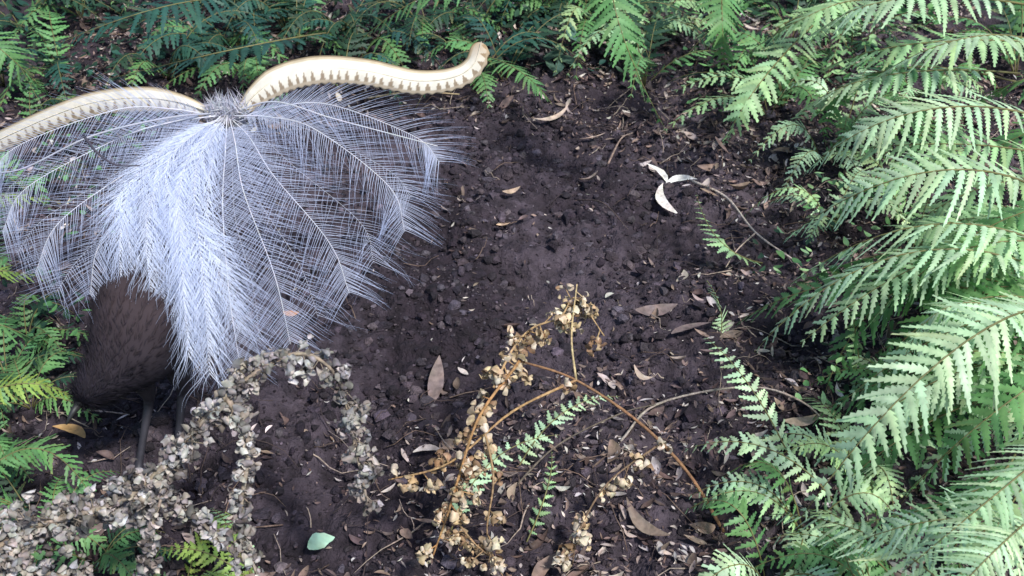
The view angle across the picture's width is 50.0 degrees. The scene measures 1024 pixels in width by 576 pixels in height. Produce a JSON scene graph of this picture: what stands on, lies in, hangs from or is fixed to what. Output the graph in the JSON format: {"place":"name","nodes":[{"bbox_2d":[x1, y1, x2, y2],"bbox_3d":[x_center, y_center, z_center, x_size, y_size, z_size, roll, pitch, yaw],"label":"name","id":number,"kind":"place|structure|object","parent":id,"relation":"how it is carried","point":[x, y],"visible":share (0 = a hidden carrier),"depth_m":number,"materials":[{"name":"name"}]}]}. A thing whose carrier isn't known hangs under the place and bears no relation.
{"place":"outdoors","nodes":[
{"label":"outdoors","id":0,"kind":"place"},
{"bbox_2d":[0,0,1023,575],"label":"ground","id":1,"kind":"structure","parent":0,"point":[402,356],"depth_m":2.40,"materials":[{"name":"soil"}]},
{"bbox_2d":[53,424,85,437],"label":"dead leaf","id":2,"kind":"object","parent":1,"relation":"on","point":[78,430],"visible":0.98,"depth_m":2.05,"materials":[{"name":"brown plant"}]},
{"bbox_2d":[0,78,193,575],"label":"fern","id":3,"kind":"object","parent":1,"relation":"on","point":[7,458],"visible":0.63,"depth_m":1.95,"materials":[{"name":"green plant"}]},
{"bbox_2d":[91,508,259,575],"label":"fern","id":4,"kind":"object","parent":1,"relation":"on","point":[200,547],"visible":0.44,"depth_m":1.80,"materials":[{"name":"green plant"}]},
{"bbox_2d":[0,333,384,575],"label":"dead fern frond","id":5,"kind":"object","parent":1,"relation":"on","point":[23,535],"visible":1,"depth_m":1.53,"materials":[{"name":"beige plant"}]},
{"bbox_2d":[307,533,334,549],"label":"green leaf","id":6,"kind":"object","parent":1,"relation":"on","point":[316,541],"visible":1,"depth_m":1.87,"materials":[{"name":"green plant"}]},
{"bbox_2d":[367,92,458,98],"bbox_3d":[-0.280,-0.551,3.123,0.261,0.020,0.007,-3,38,-3],"label":"fallen stick","id":7,"kind":"object","parent":1,"relation":"on","point":[377,96],"visible":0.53,"depth_m":3.12,"materials":[{"name":"brown wood"}]},
{"bbox_2d":[0,0,869,143],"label":"fern","id":8,"kind":"object","parent":1,"relation":"on","point":[727,15],"visible":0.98,"depth_m":2.65,"materials":[{"name":"green plant"}]},
{"bbox_2d":[428,355,443,401],"bbox_3d":[-0.150,0.180,2.169,0.032,0.020,0.119,0,38,0],"label":"dead leaf","id":9,"kind":"object","parent":1,"relation":"on","point":[435,381],"visible":1,"depth_m":2.17,"materials":[{"name":"beige plant"}]},
{"bbox_2d":[503,186,519,193],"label":"dead leaf","id":10,"kind":"object","parent":1,"relation":"on","point":[511,191],"visible":1,"depth_m":2.69,"materials":[{"name":"beige plant"}]},
{"bbox_2d":[0,27,1023,575],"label":"soil clods","id":11,"kind":"object","parent":1,"relation":"on","point":[392,395],"visible":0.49,"depth_m":2.39,"materials":[{"name":"brown soil"}]},
{"bbox_2d":[0,42,489,500],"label":"superb lyrebird","id":12,"kind":"object","parent":11,"relation":"on","point":[155,297],"visible":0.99,"depth_m":1.87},
{"bbox_2d":[283,311,298,315],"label":"dead leaf","id":13,"kind":"object","parent":11,"relation":"on","point":[295,312],"visible":0.74,"depth_m":2.31,"materials":[{"name":"beige plant"}]},
{"bbox_2d":[0,0,1023,575],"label":"leaf litter","id":14,"kind":"object","parent":1,"relation":"on","point":[614,450],"visible":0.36,"depth_m":2.26,"materials":[{"name":"brown plant"}]},
{"bbox_2d":[0,0,1023,144],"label":"fern undergrowth","id":15,"kind":"object","parent":1,"relation":"on","point":[249,29],"visible":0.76,"depth_m":3.19,"materials":[{"name":"green plant"}]},
{"bbox_2d":[0,0,1023,522],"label":"weeds","id":16,"kind":"object","parent":1,"relation":"on","point":[746,6],"visible":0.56,"depth_m":3.22,"materials":[{"name":"green plant"}]},
{"bbox_2d":[0,0,1023,575],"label":"twigs","id":17,"kind":"object","parent":1,"relation":"on","point":[504,332],"visible":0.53,"depth_m":2.28,"materials":[{"name":"brown wood"}]},
{"bbox_2d":[450,395,619,545],"bbox_3d":[0.062,0.311,1.952,0.152,0.109,0.434,28,46,31],"label":"fern","id":18,"kind":"object","parent":1,"relation":"on","point":[475,482],"visible":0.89,"depth_m":1.91,"materials":[{"name":"green plant"}]},
{"bbox_2d":[532,553,555,575],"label":"dead leaf","id":19,"kind":"object","parent":1,"relation":"on","point":[539,569],"visible":0.69,"depth_m":1.82,"materials":[{"name":"beige plant"}]},
{"bbox_2d":[531,104,568,120],"bbox_3d":[0.111,-0.478,3.020,0.120,0.023,0.028,-18,42,-22],"label":"dead leaf","id":20,"kind":"object","parent":1,"relation":"on","point":[555,116],"visible":1,"depth_m":3.02,"materials":[{"name":"beige plant"}]},
{"bbox_2d":[388,284,724,575],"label":"dried bracken","id":21,"kind":"object","parent":1,"relation":"on","point":[487,546],"visible":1,"depth_m":1.79,"materials":[{"name":"brown plant"}]},
{"bbox_2d":[516,404,655,486],"bbox_3d":[0.136,0.272,1.990,0.340,0.054,0.006,-24,44,-28],"label":"fallen stick","id":22,"kind":"object","parent":1,"relation":"on","point":[534,465],"visible":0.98,"depth_m":1.95,"materials":[{"name":"brown wood"}]},
{"bbox_2d":[608,132,632,163],"bbox_3d":[0.287,-0.381,2.921,0.011,0.024,0.189,16,41,19],"label":"fallen stick","id":23,"kind":"object","parent":1,"relation":"on","point":[612,154],"visible":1,"depth_m":2.89,"materials":[{"name":"brown wood"}]},
{"bbox_2d":[626,497,669,535],"bbox_3d":[0.222,0.394,1.856,0.024,0.021,0.100,-30,47,-32],"label":"dead leaf","id":24,"kind":"object","parent":1,"relation":"on","point":[641,523],"visible":1,"depth_m":1.86,"materials":[{"name":"beige plant"}]},
{"bbox_2d":[635,304,676,316],"bbox_3d":[0.305,0.045,2.316,0.089,0.018,0.027,0,38,0],"label":"dead leaf","id":25,"kind":"object","parent":1,"relation":"on","point":[648,310],"visible":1,"depth_m":2.32,"materials":[{"name":"plant"}]},
{"bbox_2d":[648,164,667,181],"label":"dead leaf","id":26,"kind":"object","parent":1,"relation":"on","point":[662,173],"visible":1,"depth_m":2.79,"materials":[{"name":"white plant"}]},
{"bbox_2d":[655,183,676,212],"bbox_3d":[0.370,-0.219,2.685,0.037,0.012,0.120,-7,39,-9],"label":"dead leaf","id":27,"kind":"object","parent":1,"relation":"on","point":[662,200],"visible":1,"depth_m":2.68,"materials":[{"name":"white plant"}]},
{"bbox_2d":[666,175,695,182],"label":"dead leaf","id":28,"kind":"object","parent":1,"relation":"on","point":[675,178],"visible":1,"depth_m":2.77,"materials":[{"name":"white plant"}]},
{"bbox_2d":[671,322,710,333],"bbox_3d":[0.367,0.078,2.275,0.090,0.014,0.024,-11,39,-14],"label":"dead leaf","id":29,"kind":"object","parent":1,"relation":"on","point":[684,327],"visible":1,"depth_m":2.28,"materials":[{"name":"plant"}]},
{"bbox_2d":[619,386,839,441],"bbox_3d":[0.405,0.231,2.038,0.413,0.076,0.091,0,38,0],"label":"fallen stick","id":30,"kind":"object","parent":1,"relation":"on","point":[690,394],"visible":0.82,"depth_m":2.05,"materials":[{"name":"brown wood"}]},
{"bbox_2d":[725,232,755,267],"bbox_3d":[0.511,-0.087,2.451,0.004,0.023,0.138,25,44,28],"label":"fallen stick","id":31,"kind":"object","parent":1,"relation":"on","point":[752,235],"visible":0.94,"depth_m":2.45,"materials":[{"name":"brown wood"}]},
{"bbox_2d":[690,179,791,258],"bbox_3d":[0.531,-0.168,2.587,0.039,0.055,0.429,-14,40,-17],"label":"fallen stick","id":32,"kind":"object","parent":1,"relation":"on","point":[732,203],"visible":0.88,"depth_m":2.58,"materials":[{"name":"brown wood"}]},
{"bbox_2d":[783,412,821,425],"bbox_3d":[0.549,0.247,2.057,0.080,0.014,0.020,-5,38,-6],"label":"dead leaf","id":33,"kind":"object","parent":1,"relation":"on","point":[802,421],"visible":0.79,"depth_m":2.06,"materials":[{"name":"beige plant"}]},
{"bbox_2d":[682,0,1023,575],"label":"fern","id":34,"kind":"object","parent":1,"relation":"on","point":[988,306],"visible":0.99,"depth_m":1.90,"materials":[{"name":"green plant"}]},
{"bbox_2d":[683,57,1023,575],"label":"fern","id":35,"kind":"object","parent":1,"relation":"on","point":[808,552],"visible":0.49,"depth_m":1.85,"materials":[{"name":"green plant"}]}
]}

